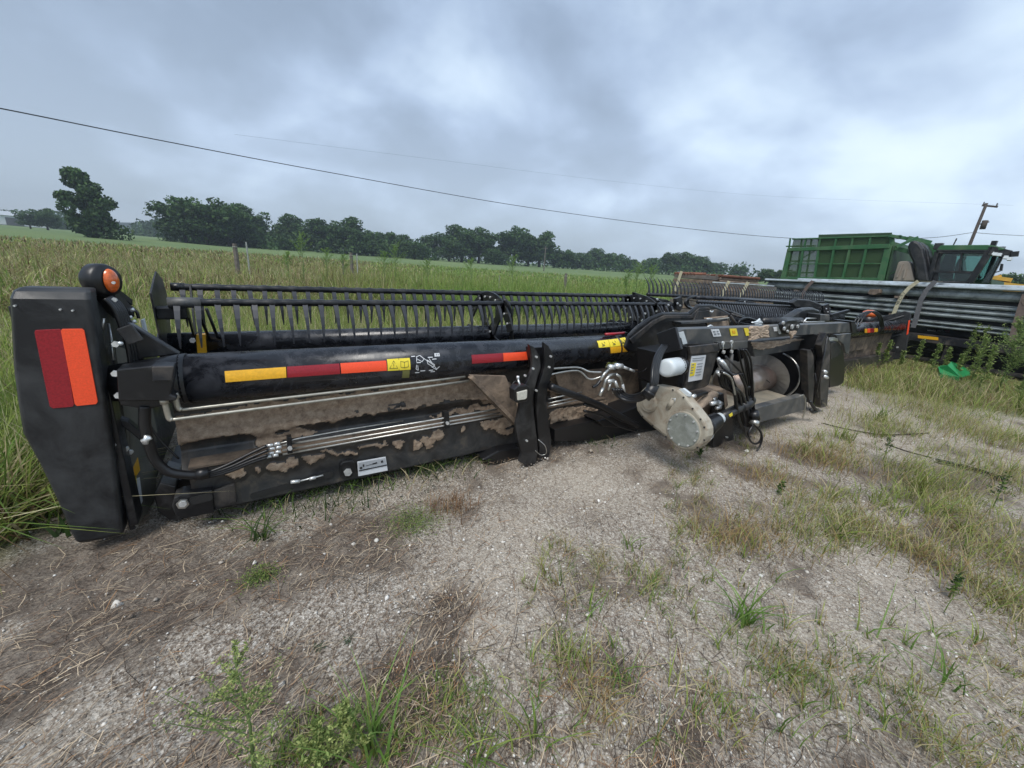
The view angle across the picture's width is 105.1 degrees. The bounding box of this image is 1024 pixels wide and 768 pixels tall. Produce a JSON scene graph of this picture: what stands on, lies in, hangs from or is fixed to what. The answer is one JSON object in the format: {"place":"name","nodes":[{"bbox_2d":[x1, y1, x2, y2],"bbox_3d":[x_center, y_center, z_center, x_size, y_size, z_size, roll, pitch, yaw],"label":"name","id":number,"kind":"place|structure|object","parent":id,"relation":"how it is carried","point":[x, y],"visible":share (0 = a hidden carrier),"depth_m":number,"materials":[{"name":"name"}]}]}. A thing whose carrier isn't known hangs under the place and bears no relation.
{"place":"outdoors","nodes":[
{"label":"outdoors","id":0,"kind":"place"},
{"bbox_2d":[0,235,930,600],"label":"grass","id":1,"kind":"structure","parent":0,"point":[136,287],"depth_m":13.78,"materials":[{"name":"green plant"}]},
{"bbox_2d":[0,225,1023,767],"bbox_3d":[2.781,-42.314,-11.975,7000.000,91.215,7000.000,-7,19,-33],"label":"ground","id":2,"kind":"structure","parent":0,"point":[520,495],"depth_m":1.84,"materials":[{"name":"grey gravel"}]},
{"bbox_2d":[0,211,45,227],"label":"farm shed","id":3,"kind":"structure","parent":2,"relation":"on","point":[7,218],"depth_m":175.42,"materials":[{"name":"white metal"}]},
{"bbox_2d":[11,210,41,228],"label":"tree","id":4,"kind":"object","parent":2,"relation":"on","point":[24,218],"visible":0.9,"depth_m":114.63,"materials":[{"name":"green plant"}]},
{"bbox_2d":[1,209,79,229],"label":"woods","id":5,"kind":"object","parent":2,"relation":"on","point":[59,213],"visible":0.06,"depth_m":196.70,"materials":[{"name":"green plant"}]},
{"bbox_2d":[28,208,63,229],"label":"tree","id":6,"kind":"object","parent":2,"relation":"on","point":[47,217],"visible":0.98,"depth_m":117.33,"materials":[{"name":"green plant"}]},
{"bbox_2d":[2,495,152,545],"bbox_3d":[-2.518,0.695,2.244,0.528,0.128,0.739,11,17,24],"label":"grass clump","id":7,"kind":"object","parent":2,"relation":"on","point":[56,533],"visible":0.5,"depth_m":2.09,"materials":[{"name":"green plant"}]},
{"bbox_2d":[52,166,119,237],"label":"tree","id":8,"kind":"object","parent":2,"relation":"on","point":[90,202],"visible":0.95,"depth_m":69.90,"materials":[{"name":"green plant"}]},
{"bbox_2d":[84,219,134,240],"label":"bush","id":9,"kind":"object","parent":2,"relation":"on","point":[115,231],"visible":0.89,"depth_m":72.49,"materials":[{"name":"green plant"}]},
{"bbox_2d":[126,217,182,237],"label":"woods","id":10,"kind":"object","parent":2,"relation":"on","point":[147,229],"visible":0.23,"depth_m":224.77,"materials":[{"name":"green plant"}]},
{"bbox_2d":[155,231,185,241],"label":"bush","id":11,"kind":"object","parent":2,"relation":"on","point":[174,238],"visible":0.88,"depth_m":100.10,"materials":[{"name":"green plant"}]},
{"bbox_2d":[142,195,201,242],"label":"tree","id":12,"kind":"object","parent":2,"relation":"on","point":[158,208],"visible":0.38,"depth_m":96.49,"materials":[{"name":"green plant"}]},
{"bbox_2d":[162,211,221,243],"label":"tree","id":13,"kind":"object","parent":2,"relation":"on","point":[195,233],"visible":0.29,"depth_m":98.58,"materials":[{"name":"green plant"}]},
{"bbox_2d":[164,196,238,244],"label":"tree","id":14,"kind":"object","parent":2,"relation":"on","point":[211,210],"visible":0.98,"depth_m":97.16,"materials":[{"name":"green plant"}]},
{"bbox_2d":[151,636,295,767],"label":"weed plant","id":15,"kind":"object","parent":2,"relation":"on","point":[233,680],"visible":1,"depth_m":1.04,"materials":[{"name":"green plant"}]},
{"bbox_2d":[209,203,252,245],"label":"tree","id":16,"kind":"object","parent":2,"relation":"on","point":[237,215],"visible":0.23,"depth_m":104.15,"materials":[{"name":"green plant"}]},
{"bbox_2d":[232,243,240,273],"bbox_3d":[-14.484,-6.411,20.622,0.228,1.854,0.228,14,19,32],"label":"fence post","id":17,"kind":"object","parent":2,"relation":"on","point":[236,258],"visible":0.81,"depth_m":20.51,"materials":[{"name":"wood"}]},
{"bbox_2d":[177,234,299,250],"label":"woods","id":18,"kind":"object","parent":2,"relation":"on","point":[251,244],"visible":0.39,"depth_m":111.09,"materials":[{"name":"green plant"}]},
{"bbox_2d":[222,211,263,246],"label":"tree","id":19,"kind":"object","parent":2,"relation":"on","point":[251,229],"visible":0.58,"depth_m":107.87,"materials":[{"name":"green plant"}]},
{"bbox_2d":[208,488,294,563],"bbox_3d":[-1.372,0.740,2.233,0.550,0.191,0.628,16,20,38],"label":"grass clump","id":20,"kind":"object","parent":2,"relation":"on","point":[256,535],"visible":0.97,"depth_m":2.18,"materials":[{"name":"plant"}]},
{"bbox_2d":[230,202,273,241],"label":"tree","id":21,"kind":"object","parent":2,"relation":"on","point":[258,220],"visible":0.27,"depth_m":117.61,"materials":[{"name":"green plant"}]},
{"bbox_2d":[223,554,288,597],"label":"weed","id":22,"kind":"object","parent":2,"relation":"on","point":[262,577],"visible":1,"depth_m":1.87,"materials":[{"name":"green plant"}]},
{"bbox_2d":[260,234,295,250],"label":"bush","id":23,"kind":"object","parent":2,"relation":"on","point":[276,239],"visible":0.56,"depth_m":114.46,"materials":[{"name":"green plant"}]},
{"bbox_2d":[268,213,306,246],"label":"tree","id":24,"kind":"object","parent":2,"relation":"on","point":[286,226],"visible":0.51,"depth_m":128.02,"materials":[{"name":"green plant"}]},
{"bbox_2d":[290,231,311,285],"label":"weed plant","id":25,"kind":"object","parent":2,"relation":"on","point":[299,247],"visible":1,"depth_m":16.44,"materials":[{"name":"green plant"}]},
{"bbox_2d":[291,217,326,249],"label":"tree","id":26,"kind":"object","parent":2,"relation":"on","point":[312,229],"visible":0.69,"depth_m":125.17,"materials":[{"name":"green plant"}]},
{"bbox_2d":[291,714,343,767],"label":"weed plant","id":27,"kind":"object","parent":2,"relation":"on","point":[317,728],"visible":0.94,"depth_m":1.15,"materials":[{"name":"green plant"}]},
{"bbox_2d":[317,227,344,252],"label":"tree","id":28,"kind":"object","parent":2,"relation":"on","point":[325,235],"visible":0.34,"depth_m":125.27,"materials":[{"name":"green plant"}]},
{"bbox_2d":[315,693,373,759],"bbox_3d":[-0.498,1.063,1.173,0.097,0.259,0.148,17,20,39],"label":"weed plant","id":29,"kind":"object","parent":2,"relation":"on","point":[344,722],"visible":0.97,"depth_m":1.17,"materials":[{"name":"green plant"}]},
{"bbox_2d":[320,216,370,253],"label":"tree","id":30,"kind":"object","parent":2,"relation":"on","point":[342,228],"visible":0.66,"depth_m":125.18,"materials":[{"name":"green plant"}]},
{"bbox_2d":[284,625,425,767],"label":"grass clump","id":31,"kind":"object","parent":2,"relation":"on","point":[375,724],"visible":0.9,"depth_m":1.24,"materials":[{"name":"green plant"}]},
{"bbox_2d":[344,228,374,254],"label":"tree","id":32,"kind":"object","parent":2,"relation":"on","point":[354,234],"visible":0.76,"depth_m":124.92,"materials":[{"name":"green plant"}]},
{"bbox_2d":[289,232,438,259],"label":"woods","id":33,"kind":"object","parent":2,"relation":"on","point":[348,248],"visible":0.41,"depth_m":127.40,"materials":[{"name":"green plant"}]},
{"bbox_2d":[370,232,399,252],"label":"tree","id":34,"kind":"object","parent":2,"relation":"on","point":[380,236],"visible":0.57,"depth_m":136.65,"materials":[{"name":"green plant"}]},
{"bbox_2d":[383,244,407,282],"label":"weed plant","id":35,"kind":"object","parent":2,"relation":"on","point":[396,249],"visible":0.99,"depth_m":17.40,"materials":[{"name":"green plant"}]},
{"bbox_2d":[385,231,414,255],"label":"tree","id":36,"kind":"object","parent":2,"relation":"on","point":[403,238],"visible":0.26,"depth_m":143.91,"materials":[{"name":"green plant"}]},
{"bbox_2d":[362,494,455,555],"bbox_3d":[-0.619,0.787,2.340,0.639,0.140,0.562,-7,19,-33],"label":"weed","id":37,"kind":"object","parent":2,"relation":"on","point":[410,520],"visible":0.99,"depth_m":2.35,"materials":[{"name":"green plant"}]},
{"bbox_2d":[400,240,428,259],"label":"tree","id":38,"kind":"object","parent":2,"relation":"on","point":[415,250],"visible":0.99,"depth_m":130.97,"materials":[{"name":"green plant"}]},
{"bbox_2d":[419,232,443,254],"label":"tree","id":39,"kind":"object","parent":2,"relation":"on","point":[430,239],"visible":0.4,"depth_m":148.59,"materials":[{"name":"green plant"}]},
{"bbox_2d":[435,234,464,260],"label":"tree","id":40,"kind":"object","parent":2,"relation":"on","point":[448,246],"visible":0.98,"depth_m":142.42,"materials":[{"name":"green plant"}]},
{"bbox_2d":[8,263,910,542],"bbox_3d":[3.088,-0.526,5.828,13.358,1.905,3.343,-7,19,-33],"label":"draper header","id":41,"kind":"object","parent":2,"relation":"on","point":[110,393],"visible":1,"depth_m":2.82,"materials":[{"name":"black paint"}]},
{"bbox_2d":[683,352,717,390],"bbox_3d":[1.624,-0.121,3.389,0.417,0.347,0.030,-7,19,-33],"label":"metal plate","id":42,"kind":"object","parent":41,"relation":"in","point":[710,359],"depth_m":3.40,"materials":[{"name":"black paint"}]},
{"bbox_2d":[687,343,719,353],"bbox_3d":[1.614,-0.298,3.299,0.468,0.076,0.030,-7,19,-33],"label":"tank door top","id":43,"kind":"structure","parent":41,"relation":"in","point":[713,347],"depth_m":3.27,"materials":[{"name":"black paint"}]},
{"bbox_2d":[436,224,483,261],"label":"tree","id":44,"kind":"object","parent":2,"relation":"on","point":[461,237],"visible":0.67,"depth_m":146.06,"materials":[{"name":"green plant"}]},
{"bbox_2d":[383,675,543,767],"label":"grass clump","id":45,"kind":"object","parent":2,"relation":"on","point":[478,755],"visible":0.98,"depth_m":1.25,"materials":[{"name":"green plant"}]},
{"bbox_2d":[462,226,499,262],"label":"tree","id":46,"kind":"object","parent":2,"relation":"on","point":[488,238],"visible":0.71,"depth_m":147.23,"materials":[{"name":"green plant"}]},
{"bbox_2d":[482,248,505,264],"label":"tree","id":47,"kind":"object","parent":2,"relation":"on","point":[492,256],"visible":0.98,"depth_m":143.54,"materials":[{"name":"green plant"}]},
{"bbox_2d":[0,356,1023,767],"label":"grass","id":48,"kind":"structure","parent":2,"relation":"on","point":[932,396],"depth_m":2.41,"materials":[{"name":"green plant"}]},
{"bbox_2d":[0,400,1023,767],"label":"dead straw","id":49,"kind":"object","parent":2,"relation":"on","point":[674,762],"visible":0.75,"depth_m":1.52,"materials":[{"name":"beige plant"}]},
{"bbox_2d":[0,403,1023,767],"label":"limestone chips","id":50,"kind":"object","parent":2,"relation":"on","point":[582,765],"visible":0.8,"depth_m":1.65,"materials":[{"name":"grey gravel"}]},
{"bbox_2d":[496,225,534,265],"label":"tree","id":51,"kind":"object","parent":2,"relation":"on","point":[509,242],"visible":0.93,"depth_m":152.06,"materials":[{"name":"green plant"}]},
{"bbox_2d":[512,235,542,265],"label":"tree","id":52,"kind":"object","parent":2,"relation":"on","point":[522,258],"visible":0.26,"depth_m":156.42,"materials":[{"name":"green plant"}]},
{"bbox_2d":[480,675,595,767],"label":"grass clump","id":53,"kind":"object","parent":2,"relation":"on","point":[534,727],"visible":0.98,"depth_m":1.31,"materials":[{"name":"green plant"}]},
{"bbox_2d":[526,230,560,266],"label":"tree","id":54,"kind":"object","parent":2,"relation":"on","point":[544,238],"visible":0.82,"depth_m":156.05,"materials":[{"name":"green plant"}]},
{"bbox_2d":[532,625,586,670],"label":"grass clump","id":55,"kind":"object","parent":2,"relation":"on","point":[566,663],"visible":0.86,"depth_m":1.57,"materials":[{"name":"green plant"}]},
{"bbox_2d":[551,249,577,268],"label":"tree","id":56,"kind":"object","parent":2,"relation":"on","point":[567,254],"visible":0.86,"depth_m":158.74,"materials":[{"name":"green plant"}]},
{"bbox_2d":[574,252,597,269],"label":"tree","id":57,"kind":"object","parent":2,"relation":"on","point":[589,258],"visible":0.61,"depth_m":173.13,"materials":[{"name":"green plant"}]},
{"bbox_2d":[428,251,754,276],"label":"woods","id":58,"kind":"object","parent":2,"relation":"on","point":[622,266],"visible":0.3,"depth_m":158.06,"materials":[{"name":"green plant"}]},
{"bbox_2d":[586,247,603,269],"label":"tree","id":59,"kind":"object","parent":2,"relation":"on","point":[596,252],"visible":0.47,"depth_m":184.19,"materials":[{"name":"green plant"}]},
{"bbox_2d":[580,582,611,625],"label":"grass clump","id":60,"kind":"object","parent":2,"relation":"on","point":[590,606],"visible":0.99,"depth_m":1.83,"materials":[{"name":"green plant"}]},
{"bbox_2d":[598,253,617,270],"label":"tree","id":61,"kind":"object","parent":2,"relation":"on","point":[608,255],"visible":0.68,"depth_m":170.65,"materials":[{"name":"green plant"}]},
{"bbox_2d":[590,627,654,699],"bbox_3d":[0.431,1.070,1.511,0.259,0.178,0.227,-1,17,-17],"label":"grass clump","id":62,"kind":"object","parent":2,"relation":"on","point":[617,677],"visible":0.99,"depth_m":1.52,"materials":[{"name":"green plant"}]},
{"bbox_2d":[624,259,646,292],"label":"weed plant","id":63,"kind":"object","parent":2,"relation":"on","point":[637,274],"visible":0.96,"depth_m":17.85,"materials":[{"name":"green plant"}]},
{"bbox_2d":[657,252,684,274],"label":"tree","id":64,"kind":"object","parent":2,"relation":"on","point":[669,258],"visible":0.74,"depth_m":161.22,"materials":[{"name":"green plant"}]},
{"bbox_2d":[644,635,700,704],"bbox_3d":[0.615,1.104,1.509,0.263,0.137,0.247,2,16,-6],"label":"grass clump","id":65,"kind":"object","parent":2,"relation":"on","point":[679,689],"visible":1,"depth_m":1.50,"materials":[{"name":"plant"}]},
{"bbox_2d":[674,252,704,271],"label":"tree","id":66,"kind":"object","parent":2,"relation":"on","point":[686,256],"visible":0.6,"depth_m":158.56,"materials":[{"name":"green plant"}]},
{"bbox_2d":[669,272,725,311],"bbox_3d":[5.883,-2.614,12.652,1.223,1.886,1.056,-6,18,-30],"label":"timber stack","id":67,"kind":"object","parent":2,"relation":"on","point":[691,277],"visible":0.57,"depth_m":12.08,"materials":[{"name":"wood"}]},
{"bbox_2d":[694,255,717,272],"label":"tree","id":68,"kind":"object","parent":2,"relation":"on","point":[706,264],"visible":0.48,"depth_m":159.88,"materials":[{"name":"green plant"}]},
{"bbox_2d":[698,274,759,293],"bbox_3d":[6.927,-2.586,12.835,1.617,1.863,0.882,-2,17,-18],"label":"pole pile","id":69,"kind":"object","parent":2,"relation":"on","point":[737,279],"visible":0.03,"depth_m":12.26,"materials":[{"name":"wood"}]},
{"bbox_2d":[728,265,749,275],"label":"tree","id":70,"kind":"object","parent":2,"relation":"on","point":[737,271],"visible":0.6,"depth_m":159.41,"materials":[{"name":"green plant"}]},
{"bbox_2d":[710,282,776,312],"bbox_3d":[6.556,-2.081,11.398,0.936,1.630,1.403,-7,19,-33],"label":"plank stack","id":71,"kind":"object","parent":2,"relation":"on","point":[758,285],"visible":0.12,"depth_m":10.87,"materials":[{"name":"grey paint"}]},
{"bbox_2d":[699,557,824,647],"bbox_3d":[1.076,0.989,1.777,0.486,0.270,0.597,-7,19,-33],"label":"grass clump","id":72,"kind":"object","parent":2,"relation":"on","point":[745,618],"visible":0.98,"depth_m":1.80,"materials":[{"name":"green plant"}]},
{"bbox_2d":[753,269,775,282],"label":"tree","id":73,"kind":"object","parent":2,"relation":"on","point":[765,274],"visible":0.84,"depth_m":95.72,"materials":[{"name":"green plant"}]},
{"bbox_2d":[804,499,891,541],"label":"grass clump","id":74,"kind":"object","parent":2,"relation":"on","point":[838,530],"visible":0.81,"depth_m":2.48,"materials":[{"name":"green plant"}]},
{"bbox_2d":[862,394,908,421],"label":"grass clump","id":75,"kind":"object","parent":2,"relation":"on","point":[878,414],"visible":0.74,"depth_m":4.89,"materials":[{"name":"green plant"}]},
{"bbox_2d":[881,339,894,363],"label":"weed plant","id":76,"kind":"object","parent":2,"relation":"on","point":[888,348],"visible":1,"depth_m":8.57,"materials":[{"name":"green plant"}]},
{"bbox_2d":[780,233,1019,290],"bbox_3d":[14.721,-3.788,16.130,3.100,4.938,8.474,-6,18,-30],"label":"cotton picker","id":77,"kind":"object","parent":2,"relation":"on","point":[875,256],"visible":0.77,"depth_m":14.73,"materials":[{"name":"green metal"}]},
{"bbox_2d":[913,338,925,366],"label":"weed plant","id":78,"kind":"object","parent":2,"relation":"on","point":[922,346],"visible":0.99,"depth_m":8.82,"materials":[{"name":"green plant"}]},
{"bbox_2d":[895,466,946,497],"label":"grass clump","id":79,"kind":"object","parent":2,"relation":"on","point":[923,484],"visible":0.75,"depth_m":3.13,"materials":[{"name":"green plant"}]},
{"bbox_2d":[826,578,1023,739],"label":"grass clump","id":80,"kind":"object","parent":2,"relation":"on","point":[878,629],"visible":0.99,"depth_m":1.72,"materials":[{"name":"green plant"}]},
{"bbox_2d":[929,342,942,373],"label":"weed plant","id":81,"kind":"object","parent":2,"relation":"on","point":[935,356],"visible":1,"depth_m":7.99,"materials":[{"name":"green plant"}]},
{"bbox_2d":[855,322,1023,380],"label":"grain platform","id":82,"kind":"structure","parent":2,"relation":"on","point":[954,341],"depth_m":9.07,"materials":[{"name":"black paint"}]},
{"bbox_2d":[761,288,1023,340],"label":"steel bundle","id":83,"kind":"object","parent":82,"relation":"on","point":[993,313],"visible":0.49,"depth_m":9.37,"materials":[{"name":"grey metal"}]},
{"bbox_2d":[765,278,1023,302],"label":"steel bundle","id":84,"kind":"object","parent":83,"relation":"on","point":[1002,293],"visible":0.96,"depth_m":9.61,"materials":[{"name":"silver metal"}]},
{"bbox_2d":[892,280,931,313],"bbox_3d":[10.125,-2.128,9.818,0.907,0.900,0.362,-2,17,-20],"label":"ratchet strap","id":85,"kind":"object","parent":84,"relation":"attached to","point":[903,293],"visible":1,"depth_m":9.72,"materials":[{"name":"beige fabric"}]},
{"bbox_2d":[911,280,950,327],"bbox_3d":[10.245,-1.921,9.507,0.902,1.137,0.244,-2,17,-20],"label":"ratchet strap","id":86,"kind":"object","parent":84,"relation":"attached to","point":[920,303],"visible":1,"depth_m":9.41,"materials":[{"name":"grey fabric"}]},
{"bbox_2d":[1009,294,1023,340],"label":"ratchet strap","id":87,"kind":"object","parent":84,"relation":"attached to","point":[1020,311],"visible":0.6,"depth_m":7.99,"materials":[{"name":"beige fabric"}]},
{"bbox_2d":[830,310,1010,335],"bbox_3d":[10.547,-1.329,9.104,0.926,0.168,8.934,-2,17,-20],"label":"steel bundle","id":88,"kind":"object","parent":82,"relation":"on","point":[946,324],"visible":0.41,"depth_m":9.02,"materials":[{"name":"silver metal"}]},
{"bbox_2d":[909,592,992,696],"bbox_3d":[1.851,1.104,1.648,0.215,0.218,0.512,12,18,26],"label":"grass clump","id":89,"kind":"object","parent":2,"relation":"on","point":[955,690],"visible":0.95,"depth_m":1.60,"materials":[{"name":"green plant"}]},
{"bbox_2d":[937,361,969,380],"bbox_3d":[8.973,-0.299,7.954,0.968,0.304,0.435,-7,19,-33],"label":"tarp","id":90,"kind":"object","parent":2,"relation":"on","point":[950,369],"visible":0.78,"depth_m":7.82,"materials":[{"name":"plastic"}]},
{"bbox_2d":[945,572,966,597],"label":"weed plant","id":91,"kind":"object","parent":2,"relation":"on","point":[956,579],"visible":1,"depth_m":2.04,"materials":[{"name":"green plant"}]},
{"bbox_2d":[928,503,985,538],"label":"grass clump","id":92,"kind":"object","parent":2,"relation":"on","point":[972,526],"visible":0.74,"depth_m":2.64,"materials":[{"name":"green plant"}]},
{"bbox_2d":[935,458,1008,480],"bbox_3d":[4.270,0.790,3.647,0.134,0.012,0.469,-7,19,-33],"label":"rubber strip","id":93,"kind":"object","parent":2,"relation":"on","point":[952,463],"visible":0.5,"depth_m":3.65,"materials":[{"name":"black rubber"}]},
{"bbox_2d":[962,322,982,364],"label":"weed plant","id":94,"kind":"object","parent":2,"relation":"on","point":[973,339],"visible":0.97,"depth_m":8.45,"materials":[{"name":"green plant"}]},
{"bbox_2d":[966,335,990,391],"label":"weed plant","id":95,"kind":"object","parent":2,"relation":"on","point":[976,369],"visible":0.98,"depth_m":6.72,"materials":[{"name":"green plant"}]},
{"bbox_2d":[963,202,997,259],"bbox_3d":[43.243,-12.223,36.953,0.394,9.144,1.236,-9,20,-37],"label":"utility pole","id":96,"kind":"object","parent":2,"relation":"on","point":[983,224],"visible":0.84,"depth_m":36.13,"materials":[{"name":"brown wood"}]},
{"bbox_2d":[0,108,972,237],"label":"overhead wire","id":97,"kind":"object","parent":96,"relation":"attached to","point":[342,174],"visible":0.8,"depth_m":24.22,"materials":[{"name":"black metal"}]},
{"bbox_2d":[970,325,991,372],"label":"weed plant","id":98,"kind":"object","parent":2,"relation":"on","point":[981,337],"visible":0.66,"depth_m":8.21,"materials":[{"name":"green plant"}]},
{"bbox_2d":[976,342,1000,391],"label":"weed plant","id":99,"kind":"object","parent":2,"relation":"on","point":[989,362],"visible":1,"depth_m":6.58,"materials":[{"name":"green plant"}]},
{"bbox_2d":[986,472,1015,507],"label":"weed plant","id":100,"kind":"object","parent":2,"relation":"on","point":[1002,486],"visible":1,"depth_m":2.94,"materials":[{"name":"green plant"}]},
{"bbox_2d":[982,272,1023,283],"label":"tree","id":101,"kind":"object","parent":2,"relation":"on","point":[1018,279],"visible":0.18,"depth_m":56.03,"materials":[{"name":"green plant"}]},
{"bbox_2d":[984,316,1023,393],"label":"weed plant","id":102,"kind":"object","parent":2,"relation":"on","point":[1019,327],"visible":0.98,"depth_m":6.58,"materials":[{"name":"green plant"}]},
{"bbox_2d":[987,379,1023,411],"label":"grass clump","id":103,"kind":"object","parent":2,"relation":"on","point":[1019,400],"visible":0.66,"depth_m":5.80,"materials":[{"name":"green plant"}]},
{"bbox_2d":[992,275,1023,291],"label":"yellow machine","id":104,"kind":"object","parent":2,"relation":"on","point":[1006,280],"visible":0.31,"depth_m":25.30,"materials":[{"name":"paint"}]},
{"bbox_2d":[0,0,1023,278],"label":"sky","id":105,"kind":"structure","parent":0,"point":[911,103],"materials":[{"name":"grey"}]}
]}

